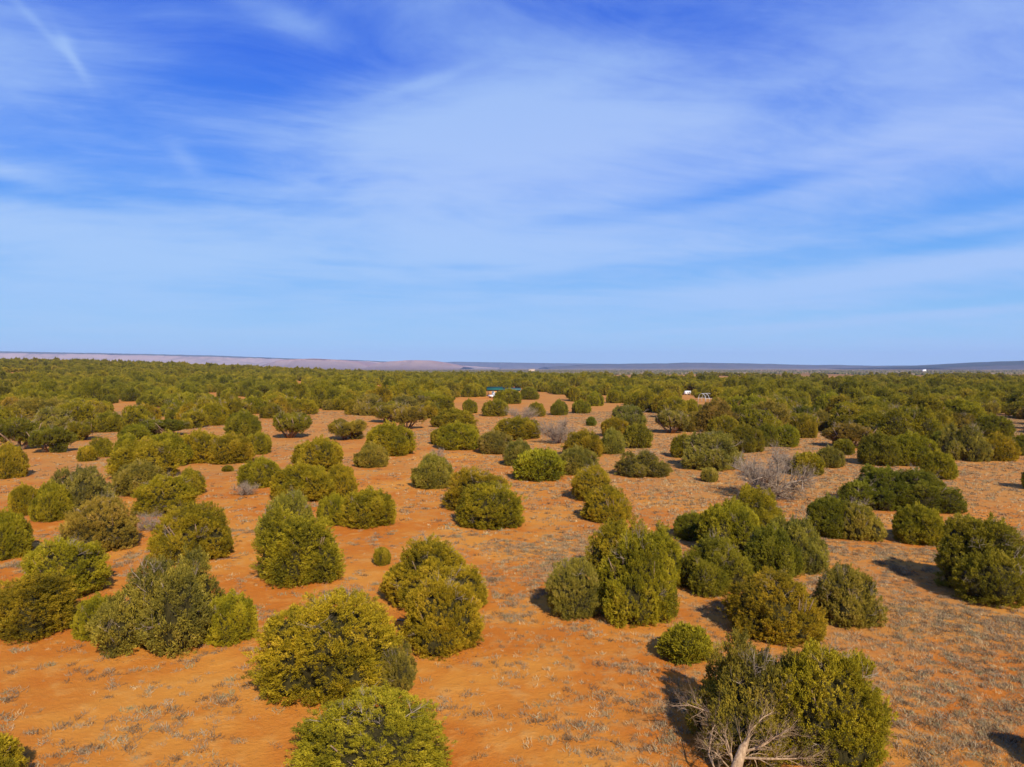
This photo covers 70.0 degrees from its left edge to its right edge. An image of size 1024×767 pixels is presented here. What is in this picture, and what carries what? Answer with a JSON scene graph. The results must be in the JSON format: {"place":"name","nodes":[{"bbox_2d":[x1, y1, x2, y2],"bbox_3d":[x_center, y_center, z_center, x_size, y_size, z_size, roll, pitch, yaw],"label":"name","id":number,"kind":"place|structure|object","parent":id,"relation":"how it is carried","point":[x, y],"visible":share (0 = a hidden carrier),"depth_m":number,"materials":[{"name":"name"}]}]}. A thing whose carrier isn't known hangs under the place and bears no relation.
{"place":"outdoors","nodes":[
{"label":"outdoors","id":0,"kind":"place"},
{"bbox_2d":[0,351,498,368],"bbox_3d":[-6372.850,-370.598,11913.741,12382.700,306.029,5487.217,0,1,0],"label":"mesa","id":1,"kind":"structure","parent":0,"point":[218,360],"depth_m":10807.42,"materials":[{"name":"stone"}]},
{"bbox_2d":[262,359,375,368],"bbox_3d":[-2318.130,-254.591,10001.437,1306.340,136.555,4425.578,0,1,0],"label":"butte","id":2,"kind":"object","parent":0,"point":[326,363],"visible":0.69,"depth_m":8481.48,"materials":[{"name":"stone"}]},
{"bbox_2d":[361,360,470,369],"bbox_3d":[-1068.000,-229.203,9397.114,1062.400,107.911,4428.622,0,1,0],"label":"butte","id":3,"kind":"object","parent":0,"point":[413,364],"visible":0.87,"depth_m":7796.92,"materials":[{"name":"stone"}]},
{"bbox_2d":[0,365,1023,766],"bbox_3d":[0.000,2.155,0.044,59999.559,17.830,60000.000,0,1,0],"label":"ground","id":4,"kind":"structure","parent":0,"point":[58,697],"depth_m":25.31,"materials":[{"name":"orange soil"}]},
{"bbox_2d":[0,441,30,478],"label":"juniper tree","id":5,"kind":"object","parent":4,"relation":"on","point":[14,459],"visible":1,"depth_m":66.64,"materials":[{"name":"green plant"}]},
{"bbox_2d":[0,505,35,560],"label":"juniper tree","id":6,"kind":"object","parent":4,"relation":"on","point":[17,538],"visible":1,"depth_m":38.46,"materials":[{"name":"green plant"}]},
{"bbox_2d":[7,481,37,515],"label":"juniper tree","id":7,"kind":"object","parent":4,"relation":"on","point":[19,497],"visible":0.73,"depth_m":49.37,"materials":[{"name":"green plant"}]},
{"bbox_2d":[27,479,74,522],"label":"juniper tree","id":8,"kind":"object","parent":4,"relation":"on","point":[52,501],"visible":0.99,"depth_m":47.34,"materials":[{"name":"green plant"}]},
{"bbox_2d":[26,423,78,452],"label":"juniper tree","id":9,"kind":"object","parent":4,"relation":"on","point":[55,437],"visible":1,"depth_m":86.16,"materials":[{"name":"green plant"}]},
{"bbox_2d":[33,405,73,428],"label":"juniper tree","id":10,"kind":"object","parent":4,"relation":"on","point":[49,416],"visible":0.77,"depth_m":118.98,"materials":[{"name":"green plant"}]},
{"bbox_2d":[15,531,112,598],"bbox_3d":[-19.809,7.873,32.404,3.919,3.173,4.089,-1,1,-23],"label":"juniper tree","id":11,"kind":"object","parent":4,"relation":"on","point":[85,563],"visible":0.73,"depth_m":31.79,"materials":[{"name":"green plant"}]},
{"bbox_2d":[50,462,121,512],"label":"juniper tree","id":12,"kind":"object","parent":4,"relation":"on","point":[80,483],"visible":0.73,"depth_m":50.02,"materials":[{"name":"green plant"}]},
{"bbox_2d":[70,591,108,641],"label":"juniper tree","id":13,"kind":"object","parent":4,"relation":"on","point":[87,609],"visible":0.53,"depth_m":26.88,"materials":[{"name":"green plant"}]},
{"bbox_2d":[54,490,141,551],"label":"juniper tree","id":14,"kind":"object","parent":4,"relation":"on","point":[106,522],"visible":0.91,"depth_m":39.66,"materials":[{"name":"green plant"}]},
{"bbox_2d":[110,457,166,496],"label":"juniper tree","id":15,"kind":"object","parent":4,"relation":"on","point":[127,478],"visible":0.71,"depth_m":56.71,"materials":[{"name":"green plant"}]},
{"bbox_2d":[103,434,180,480],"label":"juniper tree","id":16,"kind":"object","parent":4,"relation":"on","point":[160,454],"visible":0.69,"depth_m":65.76,"materials":[{"name":"green plant"}]},
{"bbox_2d":[83,542,225,658],"bbox_3d":[-13.039,7.837,26.601,4.575,3.935,4.759,0,1,-12],"label":"juniper tree","id":17,"kind":"object","parent":4,"relation":"on","point":[166,608],"visible":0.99,"depth_m":25.55,"materials":[{"name":"green plant"}]},
{"bbox_2d":[130,469,200,516],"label":"juniper tree","id":18,"kind":"object","parent":4,"relation":"on","point":[155,494],"visible":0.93,"depth_m":49.22,"materials":[{"name":"green plant"}]},
{"bbox_2d":[148,429,193,465],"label":"juniper tree","id":19,"kind":"object","parent":4,"relation":"on","point":[177,444],"visible":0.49,"depth_m":74.64,"materials":[{"name":"green plant"}]},
{"bbox_2d":[144,500,237,564],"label":"juniper tree","id":20,"kind":"object","parent":4,"relation":"on","point":[192,526],"visible":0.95,"depth_m":37.79,"materials":[{"name":"green plant"}]},
{"bbox_2d":[179,427,217,463],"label":"juniper tree","id":21,"kind":"object","parent":4,"relation":"on","point":[198,441],"visible":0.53,"depth_m":77.05,"materials":[{"name":"green plant"}]},
{"bbox_2d":[200,588,258,647],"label":"juniper tree","id":22,"kind":"object","parent":4,"relation":"on","point":[232,620],"visible":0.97,"depth_m":26.35,"materials":[{"name":"green plant"}]},
{"bbox_2d":[205,430,255,464],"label":"juniper tree","id":23,"kind":"object","parent":4,"relation":"on","point":[233,447],"visible":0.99,"depth_m":76.61,"materials":[{"name":"green plant"}]},
{"bbox_2d":[223,407,261,436],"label":"juniper tree","id":24,"kind":"object","parent":4,"relation":"on","point":[246,423],"visible":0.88,"depth_m":106.67,"materials":[{"name":"green plant"}]},
{"bbox_2d":[235,454,279,487],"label":"juniper tree","id":25,"kind":"object","parent":4,"relation":"on","point":[260,471],"visible":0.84,"depth_m":60.76,"materials":[{"name":"green plant"}]},
{"bbox_2d":[251,487,314,542],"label":"juniper tree","id":26,"kind":"object","parent":4,"relation":"on","point":[294,500],"visible":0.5,"depth_m":40.60,"materials":[{"name":"green plant"}]},
{"bbox_2d":[272,407,312,437],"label":"juniper tree","id":27,"kind":"object","parent":4,"relation":"on","point":[294,422],"visible":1,"depth_m":104.63,"materials":[{"name":"green plant"}]},
{"bbox_2d":[250,503,347,589],"bbox_3d":[-10.001,7.521,34.565,4.169,3.849,3.861,-1,1,-33],"label":"juniper tree","id":28,"kind":"object","parent":4,"relation":"on","point":[294,551],"visible":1,"depth_m":33.82,"materials":[{"name":"green plant"}]},
{"bbox_2d":[269,459,336,501],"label":"juniper tree","id":29,"kind":"object","parent":4,"relation":"on","point":[314,482],"visible":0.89,"depth_m":54.58,"materials":[{"name":"green plant"}]},
{"bbox_2d":[289,434,343,470],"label":"juniper tree","id":30,"kind":"object","parent":4,"relation":"on","point":[326,452],"visible":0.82,"depth_m":70.99,"materials":[{"name":"green plant"}]},
{"bbox_2d":[240,580,410,709],"bbox_3d":[-5.739,7.876,23.229,5.231,3.556,5.013,-1,2,-42],"label":"juniper tree","id":31,"kind":"object","parent":4,"relation":"on","point":[329,648],"visible":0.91,"depth_m":22.08,"materials":[{"name":"green plant"}]},
{"bbox_2d":[315,490,345,525],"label":"juniper tree","id":32,"kind":"object","parent":4,"relation":"on","point":[331,504],"visible":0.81,"depth_m":46.20,"materials":[{"name":"green plant"}]},
{"bbox_2d":[328,461,358,496],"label":"juniper tree","id":33,"kind":"object","parent":4,"relation":"on","point":[343,477],"visible":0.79,"depth_m":56.45,"materials":[{"name":"green plant"}]},
{"bbox_2d":[325,418,367,439],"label":"juniper tree","id":34,"kind":"object","parent":4,"relation":"on","point":[343,428],"visible":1,"depth_m":102.37,"materials":[{"name":"green plant"}]},
{"bbox_2d":[336,484,396,529],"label":"juniper tree","id":35,"kind":"object","parent":4,"relation":"on","point":[366,508],"visible":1,"depth_m":45.75,"materials":[{"name":"green plant"}]},
{"bbox_2d":[283,680,457,766],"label":"juniper tree","id":36,"kind":"object","parent":4,"relation":"on","point":[392,732],"visible":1,"depth_m":17.79,"materials":[{"name":"green plant"}]},
{"bbox_2d":[353,440,389,467],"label":"juniper tree","id":37,"kind":"object","parent":4,"relation":"on","point":[371,455],"visible":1,"depth_m":74.08,"materials":[{"name":"green plant"}]},
{"bbox_2d":[364,419,417,456],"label":"juniper tree","id":38,"kind":"object","parent":4,"relation":"on","point":[394,438],"visible":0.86,"depth_m":83.88,"materials":[{"name":"green plant"}]},
{"bbox_2d":[367,640,417,692],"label":"juniper tree","id":39,"kind":"object","parent":4,"relation":"on","point":[400,665],"visible":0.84,"depth_m":22.50,"materials":[{"name":"green plant"}]},
{"bbox_2d":[391,398,427,428],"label":"juniper tree","id":40,"kind":"object","parent":4,"relation":"on","point":[405,413],"visible":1,"depth_m":118.71,"materials":[{"name":"green plant"}]},
{"bbox_2d":[410,451,453,489],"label":"juniper tree","id":41,"kind":"object","parent":4,"relation":"on","point":[433,471],"visible":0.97,"depth_m":60.41,"materials":[{"name":"green plant"}]},
{"bbox_2d":[379,529,491,610],"bbox_3d":[-3.336,7.750,31.325,4.468,3.514,4.190,0,1,-19],"label":"juniper tree","id":42,"kind":"object","parent":4,"relation":"on","point":[427,557],"visible":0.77,"depth_m":30.59,"materials":[{"name":"green plant"}]},
{"bbox_2d":[398,571,485,661],"bbox_3d":[-2.500,7.960,26.241,3.240,3.230,3.381,0,1,1],"label":"juniper tree","id":43,"kind":"object","parent":4,"relation":"on","point":[445,620],"visible":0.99,"depth_m":25.52,"materials":[{"name":"green plant"}]},
{"bbox_2d":[429,406,478,426],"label":"juniper tree","id":44,"kind":"object","parent":4,"relation":"on","point":[445,416],"visible":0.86,"depth_m":123.33,"materials":[{"name":"green plant"}]},
{"bbox_2d":[435,418,479,450],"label":"juniper tree","id":45,"kind":"object","parent":4,"relation":"on","point":[456,435],"visible":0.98,"depth_m":90.15,"materials":[{"name":"green plant"}]},
{"bbox_2d":[442,465,511,511],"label":"juniper tree","id":46,"kind":"object","parent":4,"relation":"on","point":[469,476],"visible":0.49,"depth_m":51.83,"materials":[{"name":"green plant"}]},
{"bbox_2d":[454,479,527,529],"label":"juniper tree","id":47,"kind":"object","parent":4,"relation":"on","point":[487,506],"visible":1,"depth_m":45.84,"materials":[{"name":"green plant"}]},
{"bbox_2d":[477,428,512,454],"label":"juniper tree","id":48,"kind":"object","parent":4,"relation":"on","point":[493,441],"visible":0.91,"depth_m":85.76,"materials":[{"name":"green plant"}]},
{"bbox_2d":[1,494,1015,766],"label":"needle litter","id":49,"kind":"object","parent":4,"relation":"on","point":[477,644],"visible":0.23,"depth_m":28.58,"materials":[{"name":"brown plant"}]},
{"bbox_2d":[0,411,1023,530],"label":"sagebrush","id":50,"kind":"object","parent":4,"relation":"on","point":[448,524],"visible":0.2,"depth_m":65.53,"materials":[{"name":"grey plant"}]},
{"bbox_2d":[0,416,1023,541],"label":"bunchgrass","id":51,"kind":"object","parent":4,"relation":"on","point":[720,483],"visible":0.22,"depth_m":63.56,"materials":[{"name":"beige plant"}]},
{"bbox_2d":[0,527,1023,766],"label":"sagebrush","id":52,"kind":"object","parent":4,"relation":"on","point":[983,732],"visible":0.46,"depth_m":23.73,"materials":[{"name":"beige plant"}]},
{"bbox_2d":[0,540,1023,766],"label":"bunchgrass","id":53,"kind":"object","parent":4,"relation":"on","point":[642,673],"visible":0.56,"depth_m":25.63,"materials":[{"name":"beige plant"}]},
{"bbox_2d":[494,414,540,439],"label":"juniper tree","id":54,"kind":"object","parent":4,"relation":"on","point":[517,426],"visible":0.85,"depth_m":103.43,"materials":[{"name":"green plant"}]},
{"bbox_2d":[511,447,566,481],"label":"juniper bush","id":55,"kind":"object","parent":4,"relation":"on","point":[541,464],"visible":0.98,"depth_m":65.04,"materials":[{"name":"green plant"}]},
{"bbox_2d":[544,552,601,620],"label":"juniper tree","id":56,"kind":"object","parent":4,"relation":"on","point":[571,588],"visible":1,"depth_m":29.18,"materials":[{"name":"green plant"}]},
{"bbox_2d":[559,444,600,475],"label":"juniper tree","id":57,"kind":"object","parent":4,"relation":"on","point":[576,457],"visible":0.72,"depth_m":68.83,"materials":[{"name":"green plant"}]},
{"bbox_2d":[560,427,605,456],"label":"juniper tree","id":58,"kind":"object","parent":4,"relation":"on","point":[585,438],"visible":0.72,"depth_m":82.44,"materials":[{"name":"green plant"}]},
{"bbox_2d":[570,460,611,501],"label":"juniper tree","id":59,"kind":"object","parent":4,"relation":"on","point":[585,481],"visible":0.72,"depth_m":55.33,"materials":[{"name":"green plant"}]},
{"bbox_2d":[580,484,633,523],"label":"juniper tree","id":60,"kind":"object","parent":4,"relation":"on","point":[603,503],"visible":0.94,"depth_m":47.64,"materials":[{"name":"green plant"}]},
{"bbox_2d":[584,514,650,573],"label":"juniper tree","id":61,"kind":"object","parent":4,"relation":"on","point":[608,535],"visible":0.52,"depth_m":34.85,"materials":[{"name":"green plant"}]},
{"bbox_2d":[595,521,679,628],"bbox_3d":[5.072,7.415,29.494,3.415,4.336,3.641,0,1,-6],"label":"juniper tree","id":62,"kind":"object","parent":4,"relation":"on","point":[637,582],"visible":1,"depth_m":28.59,"materials":[{"name":"green plant"}]},
{"bbox_2d":[623,422,653,448],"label":"juniper bush","id":63,"kind":"object","parent":4,"relation":"on","point":[635,436],"visible":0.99,"depth_m":91.54,"materials":[{"name":"green plant"}]},
{"bbox_2d":[613,449,673,477],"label":"juniper tree","id":64,"kind":"object","parent":4,"relation":"on","point":[643,463],"visible":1,"depth_m":67.88,"materials":[{"name":"green plant"}]},
{"bbox_2d":[640,519,684,587],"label":"juniper tree","id":65,"kind":"object","parent":4,"relation":"on","point":[662,539],"visible":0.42,"depth_m":33.72,"materials":[{"name":"green plant"}]},
{"bbox_2d":[654,405,690,432],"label":"juniper tree","id":66,"kind":"object","parent":4,"relation":"on","point":[673,419],"visible":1,"depth_m":111.68,"materials":[{"name":"green plant"}]},
{"bbox_2d":[324,369,1023,374],"bbox_3d":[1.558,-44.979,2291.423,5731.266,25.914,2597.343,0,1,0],"label":"distant woodland","id":67,"kind":"object","parent":4,"relation":"on","point":[684,372],"visible":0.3,"depth_m":1721.57,"materials":[{"name":"green plant"}]},
{"bbox_2d":[654,621,717,666],"bbox_3d":[5.994,8.966,25.203,2.156,1.524,1.948,-1,2,-45],"label":"juniper bush","id":68,"kind":"object","parent":4,"relation":"on","point":[684,643],"visible":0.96,"depth_m":24.75,"materials":[{"name":"green plant"}]},
{"bbox_2d":[672,510,701,540],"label":"juniper tree","id":69,"kind":"object","parent":4,"relation":"on","point":[685,526],"visible":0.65,"depth_m":42.78,"materials":[{"name":"green plant"}]},
{"bbox_2d":[680,429,745,471],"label":"juniper tree","id":70,"kind":"object","parent":4,"relation":"on","point":[716,451],"visible":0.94,"depth_m":72.48,"materials":[{"name":"green plant"}]},
{"bbox_2d":[679,526,753,598],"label":"juniper tree","id":71,"kind":"object","parent":4,"relation":"on","point":[713,565],"visible":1,"depth_m":32.65,"materials":[{"name":"green plant"}]},
{"bbox_2d":[695,396,740,431],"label":"juniper tree","id":72,"kind":"object","parent":4,"relation":"on","point":[715,408],"visible":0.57,"depth_m":113.41,"materials":[{"name":"green plant"}]},
{"bbox_2d":[694,496,760,557],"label":"juniper tree","id":73,"kind":"object","parent":4,"relation":"on","point":[735,522],"visible":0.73,"depth_m":39.10,"materials":[{"name":"green plant"}]},
{"bbox_2d":[647,684,843,766],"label":"tree snag","id":74,"kind":"object","parent":4,"relation":"on","point":[740,757],"visible":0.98,"depth_m":17.57,"materials":[{"name":"grey wood"}]},
{"bbox_2d":[728,421,765,452],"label":"juniper tree","id":75,"kind":"object","parent":4,"relation":"on","point":[751,438],"visible":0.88,"depth_m":86.78,"materials":[{"name":"green plant"}]},
{"bbox_2d":[708,483,788,529],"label":"juniper tree","id":76,"kind":"object","parent":4,"relation":"on","point":[763,505],"visible":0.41,"depth_m":41.53,"materials":[{"name":"green plant"}]},
{"bbox_2d":[678,626,821,766],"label":"juniper tree","id":77,"kind":"object","parent":4,"relation":"on","point":[738,676],"visible":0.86,"depth_m":18.77,"materials":[{"name":"green plant"}]},
{"bbox_2d":[716,565,828,647],"bbox_3d":[9.868,8.264,27.677,3.866,2.663,3.983,0,1,0],"label":"juniper tree","id":78,"kind":"object","parent":4,"relation":"on","point":[782,608],"visible":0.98,"depth_m":26.85,"materials":[{"name":"green plant"}]},
{"bbox_2d":[743,520,804,579],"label":"juniper tree","id":79,"kind":"object","parent":4,"relation":"on","point":[771,546],"visible":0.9,"depth_m":34.66,"materials":[{"name":"green plant"}]},
{"bbox_2d":[727,439,821,502],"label":"dead juniper","id":80,"kind":"object","parent":4,"relation":"on","point":[768,479],"visible":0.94,"depth_m":55.40,"materials":[{"name":"grey plant"}]},
{"bbox_2d":[768,512,832,575],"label":"juniper tree","id":81,"kind":"object","parent":4,"relation":"on","point":[816,557],"visible":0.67,"depth_m":35.67,"materials":[{"name":"green plant"}]},
{"bbox_2d":[788,451,824,475],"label":"juniper bush","id":82,"kind":"object","parent":4,"relation":"on","point":[817,461],"visible":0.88,"depth_m":68.03,"materials":[{"name":"green plant"}]},
{"bbox_2d":[805,490,855,538],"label":"juniper tree","id":83,"kind":"object","parent":4,"relation":"on","point":[824,515],"visible":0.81,"depth_m":43.33,"materials":[{"name":"green plant"}]},
{"bbox_2d":[769,629,899,766],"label":"juniper tree","id":84,"kind":"object","parent":4,"relation":"on","point":[846,704],"visible":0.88,"depth_m":18.13,"materials":[{"name":"green plant"}]},
{"bbox_2d":[821,418,876,446],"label":"juniper tree","id":85,"kind":"object","parent":4,"relation":"on","point":[855,432],"visible":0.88,"depth_m":91.30,"materials":[{"name":"green plant"}]},
{"bbox_2d":[810,560,888,629],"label":"juniper tree","id":86,"kind":"object","parent":4,"relation":"on","point":[845,593],"visible":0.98,"depth_m":28.59,"materials":[{"name":"green plant"}]},
{"bbox_2d":[838,499,887,541],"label":"juniper tree","id":87,"kind":"object","parent":4,"relation":"on","point":[865,523],"visible":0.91,"depth_m":42.34,"materials":[{"name":"green plant"}]},
{"bbox_2d":[834,463,915,510],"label":"juniper tree","id":88,"kind":"object","parent":4,"relation":"on","point":[872,483],"visible":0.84,"depth_m":51.97,"materials":[{"name":"green plant"}]},
{"bbox_2d":[856,429,903,466],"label":"juniper tree","id":89,"kind":"object","parent":4,"relation":"on","point":[880,448],"visible":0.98,"depth_m":74.86,"materials":[{"name":"green plant"}]},
{"bbox_2d":[873,404,940,439],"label":"juniper tree","id":90,"kind":"object","parent":4,"relation":"on","point":[899,420],"visible":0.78,"depth_m":96.59,"materials":[{"name":"green plant"}]},
{"bbox_2d":[894,429,940,466],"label":"juniper tree","id":91,"kind":"object","parent":4,"relation":"on","point":[914,447],"visible":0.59,"depth_m":74.71,"materials":[{"name":"green plant"}]},
{"bbox_2d":[892,500,946,546],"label":"juniper tree","id":92,"kind":"object","parent":4,"relation":"on","point":[917,524],"visible":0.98,"depth_m":41.52,"materials":[{"name":"green plant"}]},
{"bbox_2d":[886,460,971,513],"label":"juniper tree","id":93,"kind":"object","parent":4,"relation":"on","point":[932,491],"visible":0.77,"depth_m":50.52,"materials":[{"name":"green plant"}]},
{"bbox_2d":[919,447,959,479],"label":"juniper tree","id":94,"kind":"object","parent":4,"relation":"on","point":[938,462],"visible":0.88,"depth_m":66.04,"materials":[{"name":"green plant"}]},
{"bbox_2d":[936,421,994,461],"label":"juniper tree","id":95,"kind":"object","parent":4,"relation":"on","point":[968,442],"visible":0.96,"depth_m":79.37,"materials":[{"name":"green plant"}]},
{"bbox_2d":[932,511,1023,610],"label":"juniper tree","id":96,"kind":"object","parent":4,"relation":"on","point":[980,561],"visible":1,"depth_m":31.89,"materials":[{"name":"green plant"}]},
{"bbox_2d":[973,411,1016,436],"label":"juniper tree","id":97,"kind":"object","parent":4,"relation":"on","point":[991,422],"visible":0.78,"depth_m":106.44,"materials":[{"name":"green plant"}]},
{"bbox_2d":[985,431,1021,461],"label":"juniper tree","id":98,"kind":"object","parent":4,"relation":"on","point":[1006,448],"visible":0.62,"depth_m":79.09,"materials":[{"name":"green plant"}]},
{"bbox_2d":[0,0,1023,365],"label":"sky","id":99,"kind":"structure","parent":0,"point":[790,182],"materials":[{"name":"blue"}]},
{"bbox_2d":[446,362,586,368],"bbox_3d":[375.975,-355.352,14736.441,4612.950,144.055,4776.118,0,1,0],"label":"ridge","id":100,"kind":"structure","parent":0,"point":[503,365],"depth_m":13316.46,"materials":[{"name":"stone"}]},
{"bbox_2d":[538,363,944,368],"bbox_3d":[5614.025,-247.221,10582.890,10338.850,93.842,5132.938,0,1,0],"label":"ridge","id":101,"kind":"structure","parent":0,"point":[692,366],"depth_m":9129.45,"materials":[{"name":"stone"}]},
{"bbox_2d":[826,361,1023,369],"bbox_3d":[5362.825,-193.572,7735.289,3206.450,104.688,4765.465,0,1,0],"label":"ridge","id":102,"kind":"structure","parent":0,"point":[1007,365],"depth_m":6729.38,"materials":[{"name":"grey stone"}]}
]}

